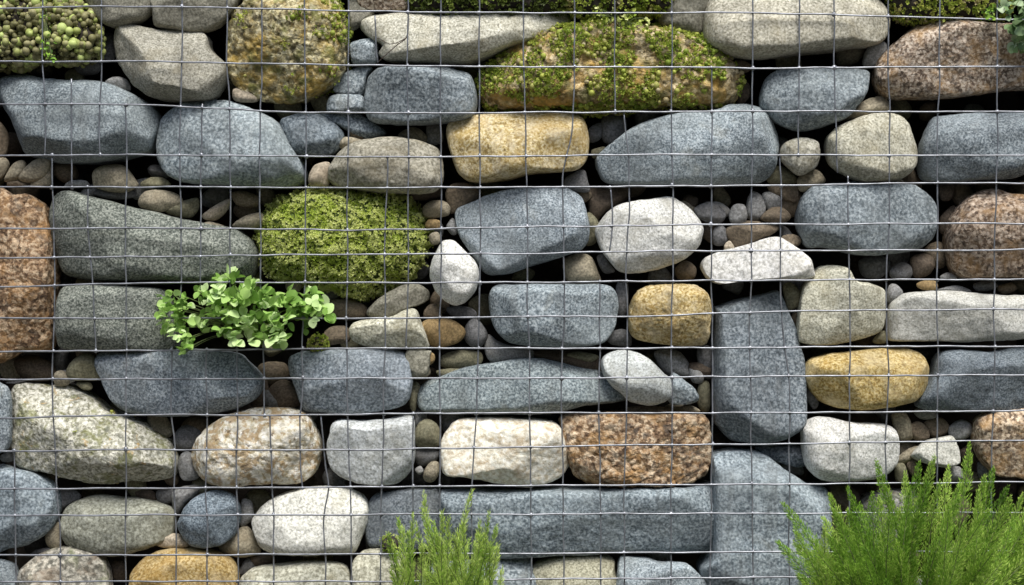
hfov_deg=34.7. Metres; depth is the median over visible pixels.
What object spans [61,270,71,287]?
pebble
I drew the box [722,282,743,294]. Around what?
pebble
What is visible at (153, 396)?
granite stone
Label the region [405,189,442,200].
pebble
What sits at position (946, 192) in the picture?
pebble
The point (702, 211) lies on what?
pebble
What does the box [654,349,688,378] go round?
pebble
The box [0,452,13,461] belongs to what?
pebble
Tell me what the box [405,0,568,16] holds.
moss patch
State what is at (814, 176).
pebble
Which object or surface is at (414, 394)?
pebble
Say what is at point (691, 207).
pebble
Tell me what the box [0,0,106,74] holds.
sedum plant
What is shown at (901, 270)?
pebble
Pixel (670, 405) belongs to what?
pebble
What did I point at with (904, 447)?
pebble
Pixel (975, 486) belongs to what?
pebble
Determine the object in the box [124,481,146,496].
pebble
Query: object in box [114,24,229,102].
pale stone
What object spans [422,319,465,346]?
pebble
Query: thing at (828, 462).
white stone
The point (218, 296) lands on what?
leafy plant
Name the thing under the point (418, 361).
tan stone
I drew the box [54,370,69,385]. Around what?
pebble
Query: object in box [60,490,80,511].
pebble
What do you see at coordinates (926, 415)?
pebble
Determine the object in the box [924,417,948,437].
pebble
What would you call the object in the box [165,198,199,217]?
pebble
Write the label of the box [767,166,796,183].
pebble
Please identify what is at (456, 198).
pebble
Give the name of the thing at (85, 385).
pebble
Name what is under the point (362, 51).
granite stone
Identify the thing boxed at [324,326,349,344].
pebble
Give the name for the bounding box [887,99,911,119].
pebble
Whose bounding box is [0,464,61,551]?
granite stone
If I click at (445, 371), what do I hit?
pebble
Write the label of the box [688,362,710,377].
pebble
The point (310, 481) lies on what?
pebble
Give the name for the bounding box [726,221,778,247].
pebble
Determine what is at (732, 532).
granite stone
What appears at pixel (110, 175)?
pebble
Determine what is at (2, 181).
pebble
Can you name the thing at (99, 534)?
pale stone
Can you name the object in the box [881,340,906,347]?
pebble
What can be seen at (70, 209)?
granite stone
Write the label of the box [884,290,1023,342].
white stone
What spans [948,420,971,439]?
pebble
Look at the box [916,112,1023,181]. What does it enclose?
granite stone
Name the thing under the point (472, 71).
pebble
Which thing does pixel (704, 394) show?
pebble
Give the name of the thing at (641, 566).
granite stone
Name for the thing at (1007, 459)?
brown stone
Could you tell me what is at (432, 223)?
pebble
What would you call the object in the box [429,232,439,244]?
pebble
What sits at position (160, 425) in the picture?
pebble
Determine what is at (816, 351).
pebble
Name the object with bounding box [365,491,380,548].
pebble
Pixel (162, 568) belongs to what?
ochre stone
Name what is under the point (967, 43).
brown stone
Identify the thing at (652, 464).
brown stone
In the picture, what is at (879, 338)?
pebble
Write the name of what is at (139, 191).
pebble
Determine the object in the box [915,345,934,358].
pebble
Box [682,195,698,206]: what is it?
pebble
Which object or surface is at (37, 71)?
pebble
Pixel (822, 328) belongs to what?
pale stone
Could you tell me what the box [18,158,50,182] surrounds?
pebble
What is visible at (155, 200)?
pebble
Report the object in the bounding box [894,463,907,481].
pebble
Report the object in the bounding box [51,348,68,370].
pebble
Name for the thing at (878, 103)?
pebble
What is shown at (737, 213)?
pebble
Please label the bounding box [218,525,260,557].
pebble
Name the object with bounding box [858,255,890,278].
pebble
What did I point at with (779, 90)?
granite stone
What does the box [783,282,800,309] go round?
pebble
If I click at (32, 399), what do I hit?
lichen stone
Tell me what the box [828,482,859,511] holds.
pebble
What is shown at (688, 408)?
pebble
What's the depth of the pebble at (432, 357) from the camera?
3.26 m
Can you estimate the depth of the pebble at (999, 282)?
3.34 m
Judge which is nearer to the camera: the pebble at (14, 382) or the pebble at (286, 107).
the pebble at (14, 382)
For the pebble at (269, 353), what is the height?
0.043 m
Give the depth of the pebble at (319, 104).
3.30 m
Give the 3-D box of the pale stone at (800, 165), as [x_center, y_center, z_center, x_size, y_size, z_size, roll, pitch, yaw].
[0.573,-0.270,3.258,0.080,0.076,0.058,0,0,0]
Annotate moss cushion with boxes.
[252,184,433,302]
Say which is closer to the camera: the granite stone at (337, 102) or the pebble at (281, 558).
the granite stone at (337, 102)
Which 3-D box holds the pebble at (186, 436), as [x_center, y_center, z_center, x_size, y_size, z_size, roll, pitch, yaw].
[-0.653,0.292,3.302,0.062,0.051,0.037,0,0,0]
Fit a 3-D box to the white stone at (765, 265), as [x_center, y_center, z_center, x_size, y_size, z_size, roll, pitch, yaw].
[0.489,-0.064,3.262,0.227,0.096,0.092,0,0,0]
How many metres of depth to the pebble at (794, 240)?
3.27 m
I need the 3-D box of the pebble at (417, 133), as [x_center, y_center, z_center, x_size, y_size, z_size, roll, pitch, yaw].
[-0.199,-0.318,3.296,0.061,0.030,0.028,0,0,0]
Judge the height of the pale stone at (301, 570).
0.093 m
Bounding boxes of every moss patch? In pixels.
[306,332,329,351]
[379,533,400,552]
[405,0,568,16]
[564,0,670,22]
[884,0,1014,26]
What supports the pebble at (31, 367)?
on the lichen stone at (32, 399)
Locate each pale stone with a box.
[60,494,177,556]
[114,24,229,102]
[239,560,350,584]
[327,136,443,193]
[349,308,429,349]
[352,548,404,584]
[360,13,570,64]
[533,554,616,584]
[703,0,889,60]
[779,137,819,175]
[795,265,885,344]
[823,113,917,181]
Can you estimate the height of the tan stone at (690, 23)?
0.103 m
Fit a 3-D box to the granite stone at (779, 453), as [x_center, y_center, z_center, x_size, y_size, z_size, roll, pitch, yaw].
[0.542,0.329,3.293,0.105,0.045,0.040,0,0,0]
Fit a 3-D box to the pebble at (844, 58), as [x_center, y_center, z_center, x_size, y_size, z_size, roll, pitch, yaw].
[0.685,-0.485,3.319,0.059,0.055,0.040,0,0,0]
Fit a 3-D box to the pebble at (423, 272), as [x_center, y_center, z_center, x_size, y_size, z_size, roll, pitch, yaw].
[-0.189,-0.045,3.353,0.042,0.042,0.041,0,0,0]
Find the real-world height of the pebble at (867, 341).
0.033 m
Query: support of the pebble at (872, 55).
on the granite stone at (779, 90)
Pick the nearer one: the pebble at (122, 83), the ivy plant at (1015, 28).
the ivy plant at (1015, 28)
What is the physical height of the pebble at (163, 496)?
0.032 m
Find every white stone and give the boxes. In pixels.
[251,485,368,555]
[326,415,415,485]
[430,240,478,305]
[595,196,703,273]
[601,350,671,405]
[700,237,814,283]
[800,416,899,481]
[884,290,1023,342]
[910,435,960,467]
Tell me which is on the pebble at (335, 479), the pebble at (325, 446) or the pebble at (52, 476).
the pebble at (325, 446)
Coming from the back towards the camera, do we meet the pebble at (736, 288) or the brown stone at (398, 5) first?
the pebble at (736, 288)
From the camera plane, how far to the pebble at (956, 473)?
3.28 m
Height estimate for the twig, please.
0.093 m
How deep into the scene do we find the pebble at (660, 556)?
3.31 m
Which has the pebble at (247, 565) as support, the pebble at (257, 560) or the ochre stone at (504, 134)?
the pebble at (257, 560)
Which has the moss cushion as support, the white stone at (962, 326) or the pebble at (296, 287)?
the pebble at (296, 287)
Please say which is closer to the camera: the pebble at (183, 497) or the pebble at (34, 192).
the pebble at (183, 497)
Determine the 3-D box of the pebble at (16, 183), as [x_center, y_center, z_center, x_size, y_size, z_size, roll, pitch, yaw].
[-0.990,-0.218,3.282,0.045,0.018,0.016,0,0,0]
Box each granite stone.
[0,74,162,164]
[0,382,12,452]
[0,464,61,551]
[0,559,18,584]
[49,191,259,281]
[55,285,181,349]
[94,348,263,416]
[156,100,307,188]
[177,490,241,547]
[280,113,344,155]
[288,349,412,413]
[316,113,385,138]
[326,94,363,113]
[333,66,372,96]
[350,38,378,63]
[363,66,477,125]
[365,487,438,551]
[417,358,625,414]
[419,557,536,584]
[438,480,713,558]
[455,188,589,275]
[488,284,618,347]
[595,104,778,186]
[616,554,706,584]
[668,373,698,404]
[696,447,831,584]
[710,290,806,443]
[755,445,804,467]
[759,68,869,131]
[794,181,936,255]
[914,347,1023,412]
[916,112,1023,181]
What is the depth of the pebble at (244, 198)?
3.29 m
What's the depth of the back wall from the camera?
3.53 m
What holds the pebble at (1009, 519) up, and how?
on the pebble
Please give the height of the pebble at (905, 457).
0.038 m
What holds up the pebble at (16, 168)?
on the pebble at (16, 183)
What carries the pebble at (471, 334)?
on the pebble at (459, 359)
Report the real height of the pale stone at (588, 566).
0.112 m
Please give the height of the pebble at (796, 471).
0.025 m
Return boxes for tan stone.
[84,0,151,28]
[150,0,241,32]
[347,0,374,31]
[366,284,429,316]
[405,349,431,376]
[653,0,708,33]
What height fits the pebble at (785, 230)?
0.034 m
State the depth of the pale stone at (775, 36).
3.22 m
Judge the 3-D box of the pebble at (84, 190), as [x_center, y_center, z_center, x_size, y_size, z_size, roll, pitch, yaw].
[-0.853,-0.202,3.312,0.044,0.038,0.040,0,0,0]
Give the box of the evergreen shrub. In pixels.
[775,441,1023,584]
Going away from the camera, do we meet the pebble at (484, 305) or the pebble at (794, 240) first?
the pebble at (794, 240)
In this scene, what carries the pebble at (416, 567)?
on the granite stone at (517, 568)
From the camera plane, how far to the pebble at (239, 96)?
3.27 m
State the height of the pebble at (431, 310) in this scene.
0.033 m
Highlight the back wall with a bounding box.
[4,0,1021,584]
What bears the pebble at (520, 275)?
on the granite stone at (543, 299)
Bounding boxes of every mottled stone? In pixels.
[17,545,113,584]
[856,488,919,555]
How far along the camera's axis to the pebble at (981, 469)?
3.28 m
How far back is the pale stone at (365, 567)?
3.22 m
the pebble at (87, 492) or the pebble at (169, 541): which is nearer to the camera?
the pebble at (169, 541)
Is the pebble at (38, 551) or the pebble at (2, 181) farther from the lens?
the pebble at (2, 181)
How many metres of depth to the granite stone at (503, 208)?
3.25 m
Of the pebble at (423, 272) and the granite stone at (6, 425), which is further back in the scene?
the pebble at (423, 272)
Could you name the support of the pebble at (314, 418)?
on the beige stone at (253, 467)
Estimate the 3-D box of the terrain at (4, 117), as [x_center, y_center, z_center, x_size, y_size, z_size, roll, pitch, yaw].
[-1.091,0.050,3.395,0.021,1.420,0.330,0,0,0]
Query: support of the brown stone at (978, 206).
on the white stone at (962, 326)
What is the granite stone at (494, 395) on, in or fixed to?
on the beige stone at (507, 466)
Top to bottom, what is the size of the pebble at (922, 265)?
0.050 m
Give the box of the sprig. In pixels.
[981,3,995,19]
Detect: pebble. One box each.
[0,122,9,157]
[0,157,9,178]
[0,176,4,185]
[0,355,21,381]
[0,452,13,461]
[4,160,26,181]
[6,381,25,383]
[7,132,22,156]
[7,180,28,185]
[8,182,39,198]
[14,355,55,381]
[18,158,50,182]
[24,536,47,553]
[27,65,52,77]
[28,547,50,556]
[30,168,51,185]
[36,471,57,481]
[45,522,61,548]
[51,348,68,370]
[53,163,78,182]
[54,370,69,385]
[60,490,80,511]
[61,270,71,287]
[64,68,84,79]
[64,180,89,185]
[66,353,99,380]
[74,58,100,75]
[75,278,105,283]
[75,349,97,356]
[76,382,92,389]
[80,184,96,196]
[82,483,104,496]
[92,164,138,192]
[93,189,135,199]
[104,32,114,59]
[105,77,130,90]
[110,401,129,413]
[111,560,124,579]
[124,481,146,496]
[134,178,152,199]
[135,490,156,499]
[138,189,182,211]
[140,177,170,188]
[147,165,169,178]
[147,416,172,437]
[156,489,172,503]
[157,533,188,547]
[164,473,178,486]
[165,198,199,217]
[171,484,204,513]
[173,425,200,448]
[178,451,198,480]
[181,416,214,432]
[192,477,219,494]
[202,188,229,207]
[202,199,229,220]
[205,222,223,225]
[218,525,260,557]
[224,79,235,95]
[231,191,258,206]
[232,88,257,102]
[232,212,263,227]
[233,204,257,218]
[239,557,255,576]
[240,498,253,525]
[244,489,271,513]
[250,373,268,407]
[250,555,276,566]
[254,270,263,288]
[256,188,276,206]
[257,361,289,386]
[262,337,281,356]
[263,550,290,562]
[265,390,277,406]
[268,380,300,407]
[274,103,301,118]
[285,277,301,291]
[295,406,318,420]
[298,475,317,486]
[303,157,314,165]
[303,555,333,560]
[308,162,329,186]
[310,94,329,111]
[320,289,340,299]
[320,436,328,462]
[322,468,346,485]
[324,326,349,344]
[329,299,367,319]
[339,137,360,148]
[340,338,365,347]
[349,132,363,139]
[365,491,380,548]
[398,127,426,141]
[400,468,430,488]
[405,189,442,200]
[409,381,419,411]
[409,557,426,583]
[412,408,427,428]
[413,367,437,385]
[415,261,429,279]
[415,419,439,446]
[415,449,438,465]
[415,466,423,474]
[422,200,450,217]
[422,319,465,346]
[423,304,441,316]
[423,461,438,482]
[425,219,439,228]
[426,124,443,145]
[429,223,443,236]
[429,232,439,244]
[430,291,449,312]
[430,352,434,364]
[436,368,458,375]
[440,350,482,368]
[445,183,478,213]
[446,218,457,234]
[446,306,476,319]
[454,58,491,79]
[464,318,487,346]
[468,293,491,324]
[469,182,503,199]
[484,334,533,362]
[512,268,534,281]
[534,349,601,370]
[563,170,589,192]
[564,253,601,283]
[567,352,598,361]
[575,191,591,202]
[586,212,598,245]
[587,185,631,220]
[588,123,601,142]
[591,147,604,157]
[597,254,614,273]
[601,114,626,143]
[607,329,631,346]
[616,282,628,315]
[627,405,674,411]
[630,187,645,197]
[634,109,662,124]
[645,351,661,370]
[645,553,669,560]
[648,267,671,285]
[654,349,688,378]
[665,404,682,411]
[674,405,699,411]
[675,261,696,279]
[681,201,694,211]
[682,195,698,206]
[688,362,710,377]
[688,368,703,383]
[694,202,725,223]
[697,345,711,378]
[697,380,710,411]
[700,219,721,244]
[711,430,729,449]
[712,187,730,206]
[712,226,727,245]
[714,201,729,216]
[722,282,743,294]
[724,241,733,249]
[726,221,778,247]
[729,204,747,223]
[734,60,751,72]
[736,82,750,103]
[746,191,765,220]
[760,207,790,222]
[761,191,780,209]
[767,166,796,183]
[767,186,799,196]
[775,56,801,69]
[778,137,787,156]
[778,225,791,237]
[779,463,803,474]
[782,186,798,202]
[782,191,801,217]
[782,234,801,246]
[782,279,804,290]
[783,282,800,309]
[791,312,796,324]
[797,169,825,191]
[805,471,829,489]
[807,387,818,408]
[809,344,840,357]
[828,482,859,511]
[831,504,850,530]
[836,49,864,66]
[844,96,888,120]
[846,254,861,270]
[853,335,874,345]
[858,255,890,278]
[862,41,886,66]
[864,479,882,491]
[872,330,885,343]
[875,407,895,421]
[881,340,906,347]
[883,252,909,269]
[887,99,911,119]
[887,284,902,302]
[889,262,912,280]
[891,413,912,440]
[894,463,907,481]
[898,446,916,463]
[899,440,916,461]
[902,170,921,188]
[907,460,918,475]
[910,253,934,277]
[912,421,929,440]
[913,408,936,419]
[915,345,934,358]
[916,280,937,290]
[919,101,936,120]
[921,508,936,523]
[923,241,945,268]
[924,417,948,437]
[938,184,954,200]
[938,285,970,291]
[939,205,954,233]
[940,272,956,278]
[942,494,969,530]
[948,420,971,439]
[949,466,962,480]
[952,184,972,205]
[957,471,980,490]
[959,446,976,463]
[964,104,984,112]
[973,280,997,290]
[975,181,997,191]
[977,461,994,480]
[978,508,996,528]
[992,278,1010,290]
[997,283,1016,293]
[998,510,1022,532]
[1006,181,1023,193]
[1010,278,1023,292]
[1018,484,1023,498]
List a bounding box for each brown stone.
[0,188,60,362]
[356,0,407,12]
[558,409,711,487]
[871,20,1023,100]
[942,188,1023,278]
[970,408,1023,478]
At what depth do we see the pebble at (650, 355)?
3.36 m
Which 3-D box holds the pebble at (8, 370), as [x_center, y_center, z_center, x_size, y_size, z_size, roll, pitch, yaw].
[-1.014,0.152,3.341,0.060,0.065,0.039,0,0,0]
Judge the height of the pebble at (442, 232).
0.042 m
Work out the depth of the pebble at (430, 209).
3.28 m
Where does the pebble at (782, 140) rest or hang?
on the granite stone at (691, 132)
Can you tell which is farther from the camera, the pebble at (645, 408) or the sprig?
the pebble at (645, 408)
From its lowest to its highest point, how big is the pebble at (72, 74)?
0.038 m
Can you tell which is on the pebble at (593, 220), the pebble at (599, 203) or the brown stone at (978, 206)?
the pebble at (599, 203)
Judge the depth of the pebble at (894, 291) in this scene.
3.27 m
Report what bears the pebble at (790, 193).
on the pebble at (776, 190)
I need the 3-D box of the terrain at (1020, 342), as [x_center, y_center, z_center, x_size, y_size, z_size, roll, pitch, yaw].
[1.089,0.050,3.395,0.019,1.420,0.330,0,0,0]
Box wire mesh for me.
[0,0,1023,584]
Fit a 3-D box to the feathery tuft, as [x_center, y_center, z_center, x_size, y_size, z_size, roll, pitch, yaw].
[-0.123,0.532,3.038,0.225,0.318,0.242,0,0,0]
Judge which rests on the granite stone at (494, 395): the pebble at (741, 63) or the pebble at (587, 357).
the pebble at (587, 357)
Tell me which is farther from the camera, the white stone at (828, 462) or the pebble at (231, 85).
the pebble at (231, 85)
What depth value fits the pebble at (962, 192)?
3.30 m
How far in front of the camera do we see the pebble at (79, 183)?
3.29 m
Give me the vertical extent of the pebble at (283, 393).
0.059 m
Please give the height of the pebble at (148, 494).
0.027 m
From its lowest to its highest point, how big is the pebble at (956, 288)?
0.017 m
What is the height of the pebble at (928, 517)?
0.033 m
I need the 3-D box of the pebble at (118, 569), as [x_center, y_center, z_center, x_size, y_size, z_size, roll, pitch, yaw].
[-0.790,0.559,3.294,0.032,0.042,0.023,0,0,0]
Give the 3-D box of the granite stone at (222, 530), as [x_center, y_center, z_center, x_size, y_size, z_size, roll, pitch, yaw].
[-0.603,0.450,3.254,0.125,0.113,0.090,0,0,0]
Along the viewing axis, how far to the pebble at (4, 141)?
3.29 m
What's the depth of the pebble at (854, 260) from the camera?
3.35 m
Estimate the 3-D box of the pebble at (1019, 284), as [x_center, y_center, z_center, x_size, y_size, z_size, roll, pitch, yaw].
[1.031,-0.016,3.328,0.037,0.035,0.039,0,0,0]
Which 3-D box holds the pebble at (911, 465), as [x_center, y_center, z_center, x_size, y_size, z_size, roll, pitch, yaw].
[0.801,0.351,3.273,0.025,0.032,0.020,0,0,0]
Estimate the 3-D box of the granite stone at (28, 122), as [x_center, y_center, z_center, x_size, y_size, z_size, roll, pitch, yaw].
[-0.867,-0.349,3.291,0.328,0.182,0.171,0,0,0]
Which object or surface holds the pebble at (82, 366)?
on the pebble at (85, 385)
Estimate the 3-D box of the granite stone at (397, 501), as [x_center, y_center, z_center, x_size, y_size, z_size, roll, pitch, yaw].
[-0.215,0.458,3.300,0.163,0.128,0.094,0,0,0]
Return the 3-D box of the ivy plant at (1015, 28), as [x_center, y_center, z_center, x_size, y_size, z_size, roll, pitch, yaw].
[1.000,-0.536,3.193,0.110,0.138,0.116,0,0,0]
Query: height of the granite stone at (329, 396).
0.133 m
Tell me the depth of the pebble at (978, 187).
3.35 m
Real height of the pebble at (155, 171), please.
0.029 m
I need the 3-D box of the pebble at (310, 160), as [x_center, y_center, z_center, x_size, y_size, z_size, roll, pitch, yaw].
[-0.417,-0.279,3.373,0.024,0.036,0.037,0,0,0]
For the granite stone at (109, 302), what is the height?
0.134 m
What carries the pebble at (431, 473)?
on the granite stone at (397, 501)
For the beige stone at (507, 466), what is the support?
on the granite stone at (651, 533)
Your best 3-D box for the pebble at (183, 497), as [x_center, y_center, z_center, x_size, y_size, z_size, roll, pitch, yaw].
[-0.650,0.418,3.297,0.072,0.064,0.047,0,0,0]
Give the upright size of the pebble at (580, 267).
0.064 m
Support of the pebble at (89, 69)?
on the granite stone at (28, 122)
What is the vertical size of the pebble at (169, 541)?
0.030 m
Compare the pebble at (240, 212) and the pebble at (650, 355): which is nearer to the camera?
the pebble at (240, 212)
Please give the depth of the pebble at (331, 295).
3.31 m
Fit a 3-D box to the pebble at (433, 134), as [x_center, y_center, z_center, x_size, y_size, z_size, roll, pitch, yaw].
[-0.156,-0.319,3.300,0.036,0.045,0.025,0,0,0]
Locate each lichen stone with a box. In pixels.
[11,382,180,483]
[227,0,353,104]
[474,16,746,119]
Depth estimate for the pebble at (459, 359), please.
3.29 m
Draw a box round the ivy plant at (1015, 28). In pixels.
[997,0,1023,53]
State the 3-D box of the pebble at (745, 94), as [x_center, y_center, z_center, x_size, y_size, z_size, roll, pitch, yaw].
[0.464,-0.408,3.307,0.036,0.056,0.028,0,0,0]
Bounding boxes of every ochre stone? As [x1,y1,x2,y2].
[128,547,239,584]
[446,113,588,183]
[628,284,711,346]
[805,347,928,409]
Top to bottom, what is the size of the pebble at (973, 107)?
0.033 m
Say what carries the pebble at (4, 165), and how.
on the brown stone at (23, 211)
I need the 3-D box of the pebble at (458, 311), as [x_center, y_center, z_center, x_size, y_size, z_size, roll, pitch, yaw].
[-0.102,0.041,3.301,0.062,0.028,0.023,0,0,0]
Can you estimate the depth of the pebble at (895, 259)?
3.32 m
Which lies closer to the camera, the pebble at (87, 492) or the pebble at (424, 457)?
the pebble at (424, 457)
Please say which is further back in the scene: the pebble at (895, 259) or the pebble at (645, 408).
the pebble at (895, 259)
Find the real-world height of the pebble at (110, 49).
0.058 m
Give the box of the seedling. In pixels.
[593,6,649,32]
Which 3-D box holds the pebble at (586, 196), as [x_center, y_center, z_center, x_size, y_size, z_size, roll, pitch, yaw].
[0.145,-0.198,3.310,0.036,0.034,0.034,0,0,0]
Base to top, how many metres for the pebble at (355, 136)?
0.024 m
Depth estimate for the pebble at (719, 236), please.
3.28 m
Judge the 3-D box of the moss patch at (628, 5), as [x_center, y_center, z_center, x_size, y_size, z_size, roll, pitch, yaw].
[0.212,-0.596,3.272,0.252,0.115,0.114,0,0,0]
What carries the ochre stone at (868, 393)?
on the white stone at (828, 462)
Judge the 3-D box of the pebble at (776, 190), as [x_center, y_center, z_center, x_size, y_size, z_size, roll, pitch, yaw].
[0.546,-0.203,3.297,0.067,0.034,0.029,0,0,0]
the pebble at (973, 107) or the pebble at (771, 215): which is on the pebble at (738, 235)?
the pebble at (771, 215)
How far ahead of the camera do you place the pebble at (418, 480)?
3.35 m
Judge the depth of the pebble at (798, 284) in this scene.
3.34 m
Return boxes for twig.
[373,28,408,63]
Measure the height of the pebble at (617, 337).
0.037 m
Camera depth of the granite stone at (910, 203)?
3.23 m
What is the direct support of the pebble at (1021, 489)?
on the pebble at (1009, 519)
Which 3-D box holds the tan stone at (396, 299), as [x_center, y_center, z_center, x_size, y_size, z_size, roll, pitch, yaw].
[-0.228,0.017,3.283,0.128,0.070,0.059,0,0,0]
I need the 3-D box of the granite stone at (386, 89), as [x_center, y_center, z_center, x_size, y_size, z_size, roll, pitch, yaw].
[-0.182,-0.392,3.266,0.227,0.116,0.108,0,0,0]
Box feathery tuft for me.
[385,489,503,584]
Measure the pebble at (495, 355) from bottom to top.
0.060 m
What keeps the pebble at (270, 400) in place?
on the pebble at (283, 393)
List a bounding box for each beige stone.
[191,406,322,486]
[441,415,568,484]
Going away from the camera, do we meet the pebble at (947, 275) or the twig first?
the twig
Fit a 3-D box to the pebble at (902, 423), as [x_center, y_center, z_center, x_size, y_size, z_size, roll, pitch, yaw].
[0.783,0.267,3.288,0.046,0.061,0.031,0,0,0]
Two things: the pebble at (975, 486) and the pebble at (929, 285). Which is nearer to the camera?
the pebble at (929, 285)
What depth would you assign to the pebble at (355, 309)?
3.30 m
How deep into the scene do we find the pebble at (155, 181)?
3.29 m
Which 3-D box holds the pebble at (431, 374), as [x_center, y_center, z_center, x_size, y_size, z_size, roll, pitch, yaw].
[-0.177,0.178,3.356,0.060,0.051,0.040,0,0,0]
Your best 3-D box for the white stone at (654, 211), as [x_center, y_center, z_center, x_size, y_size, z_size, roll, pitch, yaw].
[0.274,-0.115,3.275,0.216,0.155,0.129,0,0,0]
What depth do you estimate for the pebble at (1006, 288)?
3.29 m
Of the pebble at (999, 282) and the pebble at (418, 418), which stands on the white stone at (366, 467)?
the pebble at (418, 418)
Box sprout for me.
[39,8,56,62]
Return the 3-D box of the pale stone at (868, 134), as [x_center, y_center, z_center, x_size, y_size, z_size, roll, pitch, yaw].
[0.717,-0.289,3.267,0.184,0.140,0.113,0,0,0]
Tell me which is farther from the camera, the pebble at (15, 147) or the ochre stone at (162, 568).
the pebble at (15, 147)
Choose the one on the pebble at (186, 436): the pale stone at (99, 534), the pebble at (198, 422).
the pebble at (198, 422)
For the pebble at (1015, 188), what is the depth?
3.35 m
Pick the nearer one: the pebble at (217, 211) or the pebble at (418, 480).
the pebble at (217, 211)
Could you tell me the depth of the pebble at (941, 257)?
3.30 m
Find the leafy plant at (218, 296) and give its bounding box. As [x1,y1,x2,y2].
[154,264,335,354]
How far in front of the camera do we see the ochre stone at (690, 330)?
3.22 m
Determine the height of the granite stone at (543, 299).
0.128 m
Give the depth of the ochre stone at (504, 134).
3.23 m
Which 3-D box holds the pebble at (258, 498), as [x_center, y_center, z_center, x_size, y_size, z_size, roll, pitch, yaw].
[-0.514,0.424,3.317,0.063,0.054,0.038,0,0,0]
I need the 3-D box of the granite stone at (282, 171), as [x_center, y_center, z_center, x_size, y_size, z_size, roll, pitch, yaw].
[-0.563,-0.299,3.289,0.300,0.180,0.159,0,0,0]
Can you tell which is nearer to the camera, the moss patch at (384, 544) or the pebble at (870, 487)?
the moss patch at (384, 544)
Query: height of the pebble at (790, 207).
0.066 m
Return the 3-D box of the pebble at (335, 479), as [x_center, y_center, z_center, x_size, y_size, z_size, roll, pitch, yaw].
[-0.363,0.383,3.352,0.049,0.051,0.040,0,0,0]
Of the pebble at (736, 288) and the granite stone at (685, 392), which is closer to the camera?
the granite stone at (685, 392)
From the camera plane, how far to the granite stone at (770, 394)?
3.24 m
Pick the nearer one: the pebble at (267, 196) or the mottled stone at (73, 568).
the mottled stone at (73, 568)
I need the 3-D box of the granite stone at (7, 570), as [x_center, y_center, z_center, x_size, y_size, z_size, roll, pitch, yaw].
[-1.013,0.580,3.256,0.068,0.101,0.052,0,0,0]
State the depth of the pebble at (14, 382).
3.29 m
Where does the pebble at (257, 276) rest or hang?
on the granite stone at (70, 209)
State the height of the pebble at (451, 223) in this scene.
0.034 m
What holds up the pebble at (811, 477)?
on the granite stone at (732, 532)
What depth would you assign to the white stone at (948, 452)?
3.24 m
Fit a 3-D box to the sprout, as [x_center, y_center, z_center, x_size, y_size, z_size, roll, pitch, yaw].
[-0.907,-0.502,3.206,0.038,0.110,0.037,0,0,-21]
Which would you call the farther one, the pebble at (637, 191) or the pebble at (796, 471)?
the pebble at (637, 191)
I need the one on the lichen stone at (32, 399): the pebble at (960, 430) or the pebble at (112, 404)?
the pebble at (112, 404)
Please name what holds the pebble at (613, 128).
on the granite stone at (691, 132)
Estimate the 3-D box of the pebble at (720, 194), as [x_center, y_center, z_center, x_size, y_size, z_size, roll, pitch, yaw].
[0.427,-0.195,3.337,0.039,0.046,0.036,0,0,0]
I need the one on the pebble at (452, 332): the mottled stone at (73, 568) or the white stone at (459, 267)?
the white stone at (459, 267)
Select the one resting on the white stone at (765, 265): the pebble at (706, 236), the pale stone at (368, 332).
the pebble at (706, 236)
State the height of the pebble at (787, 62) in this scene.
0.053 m
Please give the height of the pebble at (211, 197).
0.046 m
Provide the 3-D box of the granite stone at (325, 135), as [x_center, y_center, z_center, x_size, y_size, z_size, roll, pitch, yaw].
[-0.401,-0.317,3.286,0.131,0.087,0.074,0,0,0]
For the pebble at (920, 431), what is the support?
on the white stone at (948, 452)
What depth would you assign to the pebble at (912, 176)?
3.31 m
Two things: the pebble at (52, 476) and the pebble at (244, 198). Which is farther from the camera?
the pebble at (52, 476)
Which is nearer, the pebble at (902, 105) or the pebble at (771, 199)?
the pebble at (771, 199)
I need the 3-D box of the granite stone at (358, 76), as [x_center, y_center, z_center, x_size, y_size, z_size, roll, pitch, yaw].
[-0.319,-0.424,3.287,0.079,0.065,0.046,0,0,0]
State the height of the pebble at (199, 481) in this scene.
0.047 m
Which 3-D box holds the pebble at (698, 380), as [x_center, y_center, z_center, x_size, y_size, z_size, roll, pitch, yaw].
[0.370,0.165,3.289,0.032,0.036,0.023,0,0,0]
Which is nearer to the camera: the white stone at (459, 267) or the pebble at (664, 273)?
the white stone at (459, 267)
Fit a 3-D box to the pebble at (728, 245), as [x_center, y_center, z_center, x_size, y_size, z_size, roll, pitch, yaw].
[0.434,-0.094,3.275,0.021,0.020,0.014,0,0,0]
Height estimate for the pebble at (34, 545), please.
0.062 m
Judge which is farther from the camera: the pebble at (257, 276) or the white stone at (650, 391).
the pebble at (257, 276)
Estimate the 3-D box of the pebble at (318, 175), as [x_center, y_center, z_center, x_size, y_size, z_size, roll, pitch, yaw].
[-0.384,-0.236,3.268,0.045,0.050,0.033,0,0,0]
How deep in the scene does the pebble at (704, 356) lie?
3.29 m
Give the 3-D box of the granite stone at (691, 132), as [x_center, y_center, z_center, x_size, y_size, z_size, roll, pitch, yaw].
[0.351,-0.295,3.294,0.368,0.164,0.152,0,0,0]
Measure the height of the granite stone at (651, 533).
0.148 m

